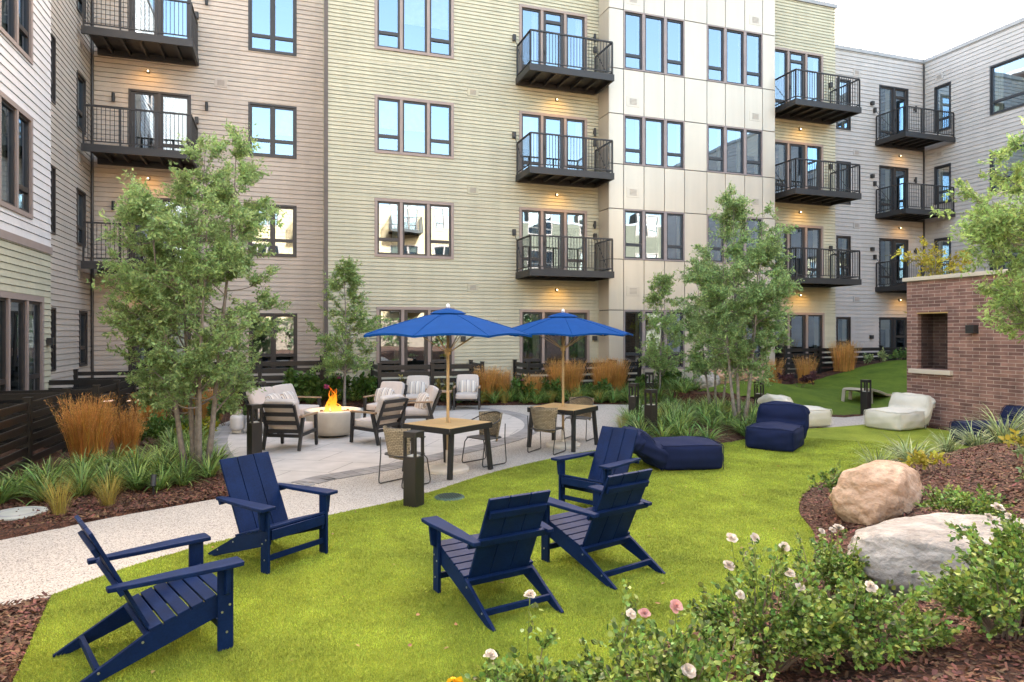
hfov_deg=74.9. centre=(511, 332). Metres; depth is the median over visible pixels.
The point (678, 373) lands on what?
shrub
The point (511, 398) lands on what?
liriope clump
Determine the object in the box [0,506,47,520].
valve cover
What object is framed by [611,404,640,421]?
liriope clump
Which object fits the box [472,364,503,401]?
feather grass
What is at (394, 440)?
woven chair
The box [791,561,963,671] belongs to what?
rose bush
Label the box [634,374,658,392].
shrub
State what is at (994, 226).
tree
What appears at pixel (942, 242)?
window
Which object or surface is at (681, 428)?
liriope clump
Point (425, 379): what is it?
lounge chair
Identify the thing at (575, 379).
feather grass
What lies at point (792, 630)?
rose bush
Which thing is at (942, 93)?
window
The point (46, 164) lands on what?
apartment wing
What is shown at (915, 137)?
apartment wing
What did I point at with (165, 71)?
apartment block
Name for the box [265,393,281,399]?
throw pillow
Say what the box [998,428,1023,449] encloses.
seedling plant
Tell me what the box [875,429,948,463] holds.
liriope clump
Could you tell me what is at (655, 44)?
window
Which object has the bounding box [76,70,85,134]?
window
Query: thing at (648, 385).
bollard light
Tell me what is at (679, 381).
liriope clump
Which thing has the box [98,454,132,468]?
liriope clump
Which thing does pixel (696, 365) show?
tree
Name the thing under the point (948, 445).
liriope clump
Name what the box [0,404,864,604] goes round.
path
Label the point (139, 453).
liriope clump
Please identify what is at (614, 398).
liriope clump
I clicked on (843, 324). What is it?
window
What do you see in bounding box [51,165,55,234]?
window
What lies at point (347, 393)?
liriope clump
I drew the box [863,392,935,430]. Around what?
beanbag lounger
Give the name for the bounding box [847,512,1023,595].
boulder
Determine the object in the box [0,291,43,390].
door set
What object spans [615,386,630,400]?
liriope clump
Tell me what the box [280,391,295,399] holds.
throw pillow
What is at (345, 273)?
tree
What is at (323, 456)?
patio paving
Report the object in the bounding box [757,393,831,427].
beanbag lounger
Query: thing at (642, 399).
liriope clump
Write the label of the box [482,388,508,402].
liriope clump
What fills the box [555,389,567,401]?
liriope clump
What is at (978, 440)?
liriope clump
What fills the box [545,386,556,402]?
straw grass
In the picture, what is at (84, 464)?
liriope clump
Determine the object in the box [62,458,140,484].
liriope clump
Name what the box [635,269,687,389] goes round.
tree
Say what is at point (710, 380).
boulder
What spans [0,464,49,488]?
liriope clump
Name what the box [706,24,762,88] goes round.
window
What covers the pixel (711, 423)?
liriope clump
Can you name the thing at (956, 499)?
rose bush
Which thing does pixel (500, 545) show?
adirondack chair
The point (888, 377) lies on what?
turf mound
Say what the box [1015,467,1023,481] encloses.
seedling plant
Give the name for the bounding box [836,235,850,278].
window
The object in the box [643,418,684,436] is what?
liriope clump
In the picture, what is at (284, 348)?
window
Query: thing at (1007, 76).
window
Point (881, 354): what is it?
shrub
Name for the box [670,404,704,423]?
liriope clump
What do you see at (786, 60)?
door set
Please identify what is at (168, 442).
liriope clump
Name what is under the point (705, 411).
liriope clump
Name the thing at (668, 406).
liriope clump
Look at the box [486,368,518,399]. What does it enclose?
feather grass
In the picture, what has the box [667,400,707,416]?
liriope clump
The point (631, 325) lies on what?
window
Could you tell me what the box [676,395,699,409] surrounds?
liriope clump
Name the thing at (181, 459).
liriope clump
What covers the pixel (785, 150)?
door set
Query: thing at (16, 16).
window
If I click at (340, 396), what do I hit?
liriope clump
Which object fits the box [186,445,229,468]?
liriope clump
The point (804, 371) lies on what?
feather grass
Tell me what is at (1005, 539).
rose bush
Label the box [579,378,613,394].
shrub
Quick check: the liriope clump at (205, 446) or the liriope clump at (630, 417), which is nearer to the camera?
the liriope clump at (205, 446)
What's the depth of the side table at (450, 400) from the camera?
18.31 m
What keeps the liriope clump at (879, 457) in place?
on the ground at (12, 531)
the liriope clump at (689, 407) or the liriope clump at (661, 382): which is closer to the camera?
the liriope clump at (689, 407)
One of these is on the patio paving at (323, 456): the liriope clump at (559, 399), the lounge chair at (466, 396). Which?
the lounge chair at (466, 396)
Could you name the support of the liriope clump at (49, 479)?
on the ground at (12, 531)
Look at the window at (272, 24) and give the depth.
22.26 m
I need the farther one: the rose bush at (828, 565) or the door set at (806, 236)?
the door set at (806, 236)
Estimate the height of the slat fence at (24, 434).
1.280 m
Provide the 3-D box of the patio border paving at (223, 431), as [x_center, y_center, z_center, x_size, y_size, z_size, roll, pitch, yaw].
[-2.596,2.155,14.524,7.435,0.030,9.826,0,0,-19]
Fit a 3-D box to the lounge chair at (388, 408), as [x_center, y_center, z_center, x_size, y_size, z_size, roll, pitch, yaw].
[-2.581,1.670,13.066,0.919,0.941,0.755,0,0,33]
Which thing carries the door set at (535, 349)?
in the apartment block at (462, 169)
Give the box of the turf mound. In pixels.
[699,360,906,414]
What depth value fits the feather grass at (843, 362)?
24.57 m
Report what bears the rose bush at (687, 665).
on the ground at (12, 531)
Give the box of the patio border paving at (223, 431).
[214,406,536,485]
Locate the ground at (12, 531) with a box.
[0,355,1023,681]
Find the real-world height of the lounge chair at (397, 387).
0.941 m
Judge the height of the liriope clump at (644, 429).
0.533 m
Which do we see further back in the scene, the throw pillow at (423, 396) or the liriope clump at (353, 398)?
the liriope clump at (353, 398)
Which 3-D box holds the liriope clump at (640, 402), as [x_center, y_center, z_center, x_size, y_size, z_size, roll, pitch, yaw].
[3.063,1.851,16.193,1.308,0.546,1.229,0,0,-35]
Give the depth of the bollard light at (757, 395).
16.57 m
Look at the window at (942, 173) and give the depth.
29.72 m
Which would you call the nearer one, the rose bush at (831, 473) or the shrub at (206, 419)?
the rose bush at (831, 473)
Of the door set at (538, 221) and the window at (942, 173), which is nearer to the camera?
the door set at (538, 221)
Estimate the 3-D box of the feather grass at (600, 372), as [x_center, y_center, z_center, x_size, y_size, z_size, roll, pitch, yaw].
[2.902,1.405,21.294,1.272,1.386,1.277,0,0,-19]
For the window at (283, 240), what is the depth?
21.62 m
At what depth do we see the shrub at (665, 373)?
21.98 m
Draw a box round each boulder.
[694,372,720,390]
[709,368,734,383]
[739,365,765,380]
[828,460,924,524]
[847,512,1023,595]
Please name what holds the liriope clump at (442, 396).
on the ground at (12, 531)
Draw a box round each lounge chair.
[262,399,317,450]
[350,394,408,445]
[363,381,407,419]
[400,385,441,426]
[404,375,431,408]
[453,374,480,409]
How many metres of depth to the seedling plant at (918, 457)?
8.08 m
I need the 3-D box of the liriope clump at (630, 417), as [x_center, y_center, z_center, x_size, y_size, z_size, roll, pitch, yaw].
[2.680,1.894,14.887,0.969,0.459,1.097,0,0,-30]
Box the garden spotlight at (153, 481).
[150,474,156,494]
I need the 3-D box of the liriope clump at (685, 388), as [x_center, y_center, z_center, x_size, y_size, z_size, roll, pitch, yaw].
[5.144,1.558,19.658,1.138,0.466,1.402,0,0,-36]
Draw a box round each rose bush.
[461,590,587,681]
[550,578,782,681]
[677,533,854,678]
[790,524,871,602]
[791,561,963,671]
[806,460,841,499]
[909,548,1023,640]
[914,482,1018,516]
[944,514,1023,580]
[982,502,1023,537]
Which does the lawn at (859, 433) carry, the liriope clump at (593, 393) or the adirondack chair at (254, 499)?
the adirondack chair at (254, 499)
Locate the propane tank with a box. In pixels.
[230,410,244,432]
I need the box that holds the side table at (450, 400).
[432,390,452,410]
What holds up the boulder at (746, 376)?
on the turf mound
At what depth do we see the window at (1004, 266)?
27.45 m
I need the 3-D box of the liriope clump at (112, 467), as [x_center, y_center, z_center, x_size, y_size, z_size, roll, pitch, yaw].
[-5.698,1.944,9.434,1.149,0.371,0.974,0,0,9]
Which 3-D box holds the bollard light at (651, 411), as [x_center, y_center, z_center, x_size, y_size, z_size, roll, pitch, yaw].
[2.773,1.602,13.351,0.187,0.930,0.187,0,0,-36]
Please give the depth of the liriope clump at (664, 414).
14.10 m
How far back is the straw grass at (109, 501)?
8.18 m
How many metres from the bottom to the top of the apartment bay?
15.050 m
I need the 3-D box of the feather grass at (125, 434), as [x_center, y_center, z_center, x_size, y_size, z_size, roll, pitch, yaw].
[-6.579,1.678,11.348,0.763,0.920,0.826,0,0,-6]
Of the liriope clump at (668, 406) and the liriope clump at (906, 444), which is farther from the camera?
the liriope clump at (668, 406)
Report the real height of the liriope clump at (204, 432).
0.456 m
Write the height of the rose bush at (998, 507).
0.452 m
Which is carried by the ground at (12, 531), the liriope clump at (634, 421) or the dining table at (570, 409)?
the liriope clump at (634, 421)
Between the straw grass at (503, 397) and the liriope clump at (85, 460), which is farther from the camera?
the straw grass at (503, 397)
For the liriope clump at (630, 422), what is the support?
on the ground at (12, 531)
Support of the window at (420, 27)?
in the apartment block at (462, 169)
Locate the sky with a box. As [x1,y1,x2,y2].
[820,0,1023,58]
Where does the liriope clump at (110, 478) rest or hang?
on the ground at (12, 531)
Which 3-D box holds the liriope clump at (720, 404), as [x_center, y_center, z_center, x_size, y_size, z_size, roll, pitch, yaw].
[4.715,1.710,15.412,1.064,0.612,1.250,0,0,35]
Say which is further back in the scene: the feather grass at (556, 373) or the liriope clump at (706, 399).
the feather grass at (556, 373)
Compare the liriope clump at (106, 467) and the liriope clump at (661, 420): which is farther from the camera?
the liriope clump at (661, 420)
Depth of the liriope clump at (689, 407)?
15.62 m
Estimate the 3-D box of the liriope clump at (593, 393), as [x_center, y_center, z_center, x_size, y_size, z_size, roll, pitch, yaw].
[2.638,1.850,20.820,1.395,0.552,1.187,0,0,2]
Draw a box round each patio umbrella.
[364,304,531,474]
[509,309,632,448]
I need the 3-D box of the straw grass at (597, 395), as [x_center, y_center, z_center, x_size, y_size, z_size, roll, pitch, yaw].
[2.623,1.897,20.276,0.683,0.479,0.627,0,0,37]
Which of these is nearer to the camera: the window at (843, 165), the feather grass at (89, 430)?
the feather grass at (89, 430)
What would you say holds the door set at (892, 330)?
in the apartment wing at (915, 137)
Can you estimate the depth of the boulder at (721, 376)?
20.27 m
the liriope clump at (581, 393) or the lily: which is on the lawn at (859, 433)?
the lily
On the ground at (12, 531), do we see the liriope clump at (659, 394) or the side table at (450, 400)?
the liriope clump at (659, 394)
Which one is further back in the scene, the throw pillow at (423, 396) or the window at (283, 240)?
the window at (283, 240)
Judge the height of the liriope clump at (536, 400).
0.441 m
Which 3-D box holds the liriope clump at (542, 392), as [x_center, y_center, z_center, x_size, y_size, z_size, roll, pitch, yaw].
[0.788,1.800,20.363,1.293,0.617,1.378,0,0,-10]
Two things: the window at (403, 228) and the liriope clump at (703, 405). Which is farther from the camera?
the window at (403, 228)
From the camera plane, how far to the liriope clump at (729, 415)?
14.40 m
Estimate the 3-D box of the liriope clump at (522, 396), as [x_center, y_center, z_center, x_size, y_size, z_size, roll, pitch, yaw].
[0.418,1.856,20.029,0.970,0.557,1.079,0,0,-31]
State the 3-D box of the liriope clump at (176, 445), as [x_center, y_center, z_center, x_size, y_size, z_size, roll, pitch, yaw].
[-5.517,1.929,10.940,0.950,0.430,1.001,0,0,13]
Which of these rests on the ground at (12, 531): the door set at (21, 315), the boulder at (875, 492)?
the boulder at (875, 492)
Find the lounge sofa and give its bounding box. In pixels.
[242,384,321,433]
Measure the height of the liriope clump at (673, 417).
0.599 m
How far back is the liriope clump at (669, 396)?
19.85 m
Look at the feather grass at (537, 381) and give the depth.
20.22 m
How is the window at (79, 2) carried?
in the apartment wing at (46, 164)
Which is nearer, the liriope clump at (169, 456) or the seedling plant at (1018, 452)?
the seedling plant at (1018, 452)
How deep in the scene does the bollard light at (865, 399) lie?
17.33 m
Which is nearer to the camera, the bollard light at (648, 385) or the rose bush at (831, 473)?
the rose bush at (831, 473)
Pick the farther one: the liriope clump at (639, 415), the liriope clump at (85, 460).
the liriope clump at (639, 415)
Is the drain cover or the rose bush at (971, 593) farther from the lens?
the drain cover
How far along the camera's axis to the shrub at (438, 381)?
19.58 m
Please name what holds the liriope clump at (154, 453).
on the ground at (12, 531)
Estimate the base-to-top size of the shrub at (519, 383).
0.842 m
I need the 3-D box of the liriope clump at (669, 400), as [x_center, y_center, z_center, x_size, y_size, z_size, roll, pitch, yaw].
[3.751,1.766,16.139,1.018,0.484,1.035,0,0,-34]
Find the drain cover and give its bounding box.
[434,493,464,500]
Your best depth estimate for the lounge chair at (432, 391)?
14.69 m
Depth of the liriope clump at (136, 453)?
9.89 m
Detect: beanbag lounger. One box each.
[622,425,723,470]
[745,401,809,451]
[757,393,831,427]
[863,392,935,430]
[949,405,1023,445]
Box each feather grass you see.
[43,391,128,462]
[99,404,151,458]
[126,393,166,430]
[179,387,208,415]
[193,387,225,421]
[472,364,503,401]
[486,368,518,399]
[518,373,546,401]
[543,358,575,396]
[559,358,587,394]
[584,356,618,390]
[602,357,632,391]
[761,357,786,383]
[792,354,819,383]
[826,341,861,371]
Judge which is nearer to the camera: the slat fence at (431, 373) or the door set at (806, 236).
the slat fence at (431, 373)
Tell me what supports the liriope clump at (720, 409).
on the ground at (12, 531)
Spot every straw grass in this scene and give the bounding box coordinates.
[34,471,91,514]
[84,469,126,505]
[481,390,489,403]
[498,389,512,402]
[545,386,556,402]
[569,389,584,396]
[591,389,605,399]
[616,412,628,427]
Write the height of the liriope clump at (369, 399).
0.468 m
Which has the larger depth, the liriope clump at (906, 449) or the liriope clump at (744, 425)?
the liriope clump at (744, 425)
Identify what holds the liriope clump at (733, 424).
on the ground at (12, 531)
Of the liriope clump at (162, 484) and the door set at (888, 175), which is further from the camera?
the door set at (888, 175)
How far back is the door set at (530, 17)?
23.00 m
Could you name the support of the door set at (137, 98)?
in the apartment block at (165, 71)
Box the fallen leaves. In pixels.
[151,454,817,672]
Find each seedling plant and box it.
[898,448,951,471]
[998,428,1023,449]
[1011,443,1023,462]
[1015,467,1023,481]
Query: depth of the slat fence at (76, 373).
18.23 m
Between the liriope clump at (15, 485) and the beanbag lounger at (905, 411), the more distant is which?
the beanbag lounger at (905, 411)
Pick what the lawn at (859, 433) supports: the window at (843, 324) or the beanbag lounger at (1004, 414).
the beanbag lounger at (1004, 414)
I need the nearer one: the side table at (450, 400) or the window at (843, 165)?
the side table at (450, 400)
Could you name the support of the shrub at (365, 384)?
on the ground at (12, 531)
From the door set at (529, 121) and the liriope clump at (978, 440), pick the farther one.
the door set at (529, 121)
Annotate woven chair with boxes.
[378,425,430,488]
[462,411,506,466]
[527,406,565,454]
[564,396,593,440]
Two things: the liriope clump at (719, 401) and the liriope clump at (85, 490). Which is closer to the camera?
the liriope clump at (85, 490)
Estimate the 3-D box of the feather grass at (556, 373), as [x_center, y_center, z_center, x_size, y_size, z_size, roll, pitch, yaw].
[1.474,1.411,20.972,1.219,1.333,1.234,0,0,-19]
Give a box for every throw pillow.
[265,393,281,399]
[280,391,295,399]
[374,388,393,401]
[407,381,425,393]
[414,392,428,408]
[458,380,476,391]
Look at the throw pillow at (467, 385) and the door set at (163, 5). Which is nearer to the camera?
the throw pillow at (467, 385)
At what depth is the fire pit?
13.45 m
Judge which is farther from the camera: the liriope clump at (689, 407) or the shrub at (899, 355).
the shrub at (899, 355)
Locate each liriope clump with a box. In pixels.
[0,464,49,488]
[0,468,37,503]
[0,469,60,498]
[0,469,81,506]
[10,452,74,481]
[11,463,77,492]
[17,456,76,486]
[41,447,110,480]
[49,456,108,499]
[52,455,99,485]
[53,445,113,472]
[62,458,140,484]
[74,462,142,494]
[76,445,127,470]
[84,456,134,484]
[87,440,141,462]
[98,441,158,471]
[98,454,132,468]
[101,449,165,479]
[104,458,169,490]
[116,445,165,465]
[126,459,192,493]
[127,444,176,457]
[130,440,175,455]
[131,445,192,476]
[139,444,189,463]
[148,445,188,472]
[149,423,188,443]
[150,423,188,445]
[151,435,186,456]
[151,435,187,450]
[151,452,209,478]
[152,458,212,489]
[153,440,219,463]
[159,437,219,459]
[164,429,208,442]
[171,436,228,456]
[182,446,231,477]
[183,423,217,439]
[184,431,216,447]
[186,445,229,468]
[203,443,238,463]
[297,383,323,400]
[299,387,326,403]
[313,386,350,401]
[338,384,352,399]
[346,387,370,400]
[358,387,377,401]
[437,387,451,401]
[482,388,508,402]
[503,385,524,401]
[510,389,535,402]
[516,389,551,403]
[526,386,549,397]
[531,387,560,402]
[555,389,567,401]
[560,388,581,400]
[564,384,590,398]
[585,385,608,397]
[588,390,613,402]
[602,387,626,402]
[610,404,642,424]
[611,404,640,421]
[614,414,664,434]
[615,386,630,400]
[615,410,642,424]
[615,411,663,432]
[618,387,642,402]
[618,400,642,415]
[621,407,659,423]
[621,413,642,427]
[636,392,660,403]
[643,407,687,421]
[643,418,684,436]
[647,383,668,401]
[651,375,672,389]
[654,402,686,416]
[657,409,702,435]
[658,397,687,408]
[658,402,695,428]
[658,412,680,429]
[659,377,683,389]
[662,397,689,408]
[662,401,678,413]
[663,385,688,400]
[666,375,685,390]
[666,422,713,436]
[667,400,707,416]
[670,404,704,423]
[670,405,700,426]
[672,379,695,392]
[674,400,707,414]
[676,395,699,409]
[679,375,709,389]
[683,402,721,423]
[688,397,714,412]
[690,398,717,416]
[691,420,731,442]
[693,411,736,428]
[694,395,724,406]
[697,399,729,419]
[706,393,730,415]
[710,407,750,424]
[713,394,740,410]
[719,414,755,436]
[722,415,755,432]
[731,399,757,417]
[740,402,760,423]
[848,439,913,464]
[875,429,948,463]
[880,433,922,461]
[919,428,971,452]
[944,418,994,447]
[963,405,1023,443]
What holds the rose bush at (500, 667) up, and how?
on the lawn at (859, 433)
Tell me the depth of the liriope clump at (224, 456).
10.79 m
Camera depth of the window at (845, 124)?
28.99 m
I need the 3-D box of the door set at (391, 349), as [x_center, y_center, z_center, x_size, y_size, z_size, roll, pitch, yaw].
[-3.219,0.300,21.693,2.480,2.200,1.250,0,0,-19]
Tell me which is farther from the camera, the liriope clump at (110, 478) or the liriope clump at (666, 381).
the liriope clump at (666, 381)
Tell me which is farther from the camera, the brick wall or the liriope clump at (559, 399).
the liriope clump at (559, 399)
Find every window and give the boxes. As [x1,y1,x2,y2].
[0,0,32,64]
[0,90,32,219]
[51,33,55,104]
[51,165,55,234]
[51,307,55,371]
[76,0,85,21]
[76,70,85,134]
[76,187,85,247]
[77,310,87,366]
[248,0,296,55]
[248,102,296,158]
[248,203,296,256]
[249,313,296,368]
[374,0,453,58]
[374,94,453,158]
[374,198,453,258]
[623,10,684,77]
[623,114,684,169]
[623,209,684,261]
[623,310,684,368]
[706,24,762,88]
[706,124,762,176]
[706,311,762,365]
[707,214,762,264]
[836,78,850,130]
[836,161,850,204]
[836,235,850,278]
[836,317,850,352]
[934,81,950,131]
[934,163,950,204]
[934,237,950,273]
[990,54,1023,115]
[990,144,1023,192]
[990,230,1022,269]
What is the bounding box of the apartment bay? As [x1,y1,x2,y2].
[599,0,774,382]
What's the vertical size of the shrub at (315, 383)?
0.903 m
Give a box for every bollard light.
[247,404,261,454]
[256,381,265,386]
[403,430,423,507]
[628,383,638,414]
[644,389,657,433]
[645,372,653,401]
[754,381,763,404]
[860,379,870,414]
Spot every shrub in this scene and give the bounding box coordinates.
[135,413,194,445]
[169,416,219,439]
[205,397,246,425]
[278,368,317,400]
[300,371,357,399]
[349,371,377,399]
[436,377,455,401]
[510,374,536,398]
[533,376,561,397]
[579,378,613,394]
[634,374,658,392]
[655,367,674,380]
[657,370,691,388]
[777,368,817,386]
[863,347,889,363]
[889,348,906,359]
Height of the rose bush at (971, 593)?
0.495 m
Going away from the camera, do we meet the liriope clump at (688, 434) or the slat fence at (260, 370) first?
the liriope clump at (688, 434)
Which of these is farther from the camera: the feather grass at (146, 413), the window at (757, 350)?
the window at (757, 350)
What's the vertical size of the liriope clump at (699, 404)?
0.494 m
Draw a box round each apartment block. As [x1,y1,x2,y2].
[81,0,322,393]
[323,0,613,390]
[774,0,861,373]
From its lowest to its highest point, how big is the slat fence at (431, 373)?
1.280 m
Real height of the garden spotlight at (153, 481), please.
0.272 m
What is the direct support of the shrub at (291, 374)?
on the ground at (12, 531)
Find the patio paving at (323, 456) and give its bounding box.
[228,407,523,482]
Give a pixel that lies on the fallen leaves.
(409, 644)
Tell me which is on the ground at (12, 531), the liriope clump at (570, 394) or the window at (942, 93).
the liriope clump at (570, 394)
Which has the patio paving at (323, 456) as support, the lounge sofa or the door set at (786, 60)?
the lounge sofa
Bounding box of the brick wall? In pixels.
[902,269,1023,426]
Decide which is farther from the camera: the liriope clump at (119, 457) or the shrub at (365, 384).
the shrub at (365, 384)
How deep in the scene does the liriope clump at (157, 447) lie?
11.22 m
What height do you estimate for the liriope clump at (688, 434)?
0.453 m
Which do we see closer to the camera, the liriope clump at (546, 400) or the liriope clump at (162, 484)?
the liriope clump at (162, 484)
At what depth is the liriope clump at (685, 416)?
14.03 m
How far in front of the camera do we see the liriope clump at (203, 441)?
11.74 m
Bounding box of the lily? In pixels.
[447,676,462,681]
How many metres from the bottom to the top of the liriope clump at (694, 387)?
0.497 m
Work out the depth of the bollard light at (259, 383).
16.43 m
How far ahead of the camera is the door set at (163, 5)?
20.60 m
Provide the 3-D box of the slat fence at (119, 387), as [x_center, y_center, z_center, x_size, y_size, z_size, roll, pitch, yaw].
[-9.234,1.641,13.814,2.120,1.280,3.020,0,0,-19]
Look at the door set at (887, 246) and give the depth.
29.92 m
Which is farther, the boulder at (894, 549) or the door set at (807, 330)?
the door set at (807, 330)
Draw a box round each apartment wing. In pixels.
[0,0,93,390]
[835,17,1023,357]
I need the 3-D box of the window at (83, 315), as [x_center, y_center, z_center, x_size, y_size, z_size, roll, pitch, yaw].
[-12.152,0.170,18.858,0.160,1.560,0.770,0,0,-19]
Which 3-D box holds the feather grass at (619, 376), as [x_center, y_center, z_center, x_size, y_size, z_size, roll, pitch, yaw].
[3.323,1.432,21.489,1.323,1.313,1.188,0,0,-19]
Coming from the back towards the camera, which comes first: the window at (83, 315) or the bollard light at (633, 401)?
the window at (83, 315)
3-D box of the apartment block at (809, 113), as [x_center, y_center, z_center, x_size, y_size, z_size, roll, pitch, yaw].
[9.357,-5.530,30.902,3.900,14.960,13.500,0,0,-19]
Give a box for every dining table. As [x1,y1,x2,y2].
[402,417,492,479]
[527,403,597,451]
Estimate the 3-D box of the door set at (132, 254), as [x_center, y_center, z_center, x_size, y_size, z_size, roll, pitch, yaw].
[-10.835,-3.050,20.795,1.700,2.120,1.250,0,0,-19]
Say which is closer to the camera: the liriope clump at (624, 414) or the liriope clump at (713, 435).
the liriope clump at (713, 435)
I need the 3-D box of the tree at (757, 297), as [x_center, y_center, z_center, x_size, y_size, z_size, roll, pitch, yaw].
[4.992,-0.639,14.555,2.587,5.400,2.331,0,0,-19]
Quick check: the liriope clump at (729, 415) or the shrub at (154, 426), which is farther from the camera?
the liriope clump at (729, 415)
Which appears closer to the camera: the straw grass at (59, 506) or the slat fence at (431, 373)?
the straw grass at (59, 506)
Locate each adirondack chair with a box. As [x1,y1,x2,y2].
[52,515,243,681]
[208,451,337,574]
[421,490,563,631]
[541,468,665,589]
[551,426,640,504]
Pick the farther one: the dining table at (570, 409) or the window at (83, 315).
the window at (83, 315)
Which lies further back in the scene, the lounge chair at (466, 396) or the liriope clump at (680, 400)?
the lounge chair at (466, 396)
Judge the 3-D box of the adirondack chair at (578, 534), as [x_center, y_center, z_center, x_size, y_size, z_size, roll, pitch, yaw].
[0.816,1.677,6.121,0.870,0.919,0.990,0,0,-36]
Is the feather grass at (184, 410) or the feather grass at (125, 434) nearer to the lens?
the feather grass at (125, 434)
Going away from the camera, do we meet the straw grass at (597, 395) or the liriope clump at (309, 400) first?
the liriope clump at (309, 400)
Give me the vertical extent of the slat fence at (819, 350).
1.410 m
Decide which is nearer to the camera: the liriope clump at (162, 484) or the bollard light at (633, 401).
the liriope clump at (162, 484)
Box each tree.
[86,118,294,475]
[305,255,384,405]
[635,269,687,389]
[670,248,750,406]
[681,183,804,423]
[889,235,972,312]
[930,116,1023,342]
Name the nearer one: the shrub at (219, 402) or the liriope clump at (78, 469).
the liriope clump at (78, 469)
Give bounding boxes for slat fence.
[0,377,135,442]
[0,388,70,477]
[73,368,162,414]
[192,356,323,396]
[370,360,484,396]
[513,359,616,385]
[624,359,640,387]
[775,346,906,380]
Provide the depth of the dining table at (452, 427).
10.16 m
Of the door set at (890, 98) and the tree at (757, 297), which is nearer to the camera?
the tree at (757, 297)
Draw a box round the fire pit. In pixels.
[304,388,361,436]
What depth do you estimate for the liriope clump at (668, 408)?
14.58 m
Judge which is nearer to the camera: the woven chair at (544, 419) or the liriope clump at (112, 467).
the liriope clump at (112, 467)
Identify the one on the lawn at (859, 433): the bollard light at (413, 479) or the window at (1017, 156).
the bollard light at (413, 479)
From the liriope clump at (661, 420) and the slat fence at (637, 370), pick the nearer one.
the liriope clump at (661, 420)
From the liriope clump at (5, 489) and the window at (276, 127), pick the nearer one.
the liriope clump at (5, 489)
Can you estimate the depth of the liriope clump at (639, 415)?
14.40 m
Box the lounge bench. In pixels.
[841,387,891,403]
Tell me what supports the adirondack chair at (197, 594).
on the lawn at (859, 433)
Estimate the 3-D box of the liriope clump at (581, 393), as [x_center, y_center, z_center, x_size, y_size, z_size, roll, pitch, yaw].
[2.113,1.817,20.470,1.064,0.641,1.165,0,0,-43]
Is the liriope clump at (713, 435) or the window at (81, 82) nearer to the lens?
the liriope clump at (713, 435)
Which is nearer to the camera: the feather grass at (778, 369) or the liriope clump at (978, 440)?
the liriope clump at (978, 440)
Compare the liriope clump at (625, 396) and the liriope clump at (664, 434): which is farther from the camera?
the liriope clump at (625, 396)
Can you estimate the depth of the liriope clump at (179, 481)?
9.28 m
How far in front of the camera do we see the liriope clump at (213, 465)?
9.77 m
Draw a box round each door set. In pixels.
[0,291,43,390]
[128,0,190,38]
[128,88,190,150]
[128,197,190,262]
[128,313,190,377]
[376,307,454,377]
[519,4,586,69]
[519,110,586,172]
[519,207,586,270]
[519,309,589,373]
[774,46,822,106]
[775,139,822,192]
[775,223,822,277]
[775,312,824,368]
[878,317,906,351]
[879,85,908,138]
[879,165,908,212]
[879,238,908,286]
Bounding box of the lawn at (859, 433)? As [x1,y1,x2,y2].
[13,424,968,681]
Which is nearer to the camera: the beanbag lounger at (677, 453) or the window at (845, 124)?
the beanbag lounger at (677, 453)

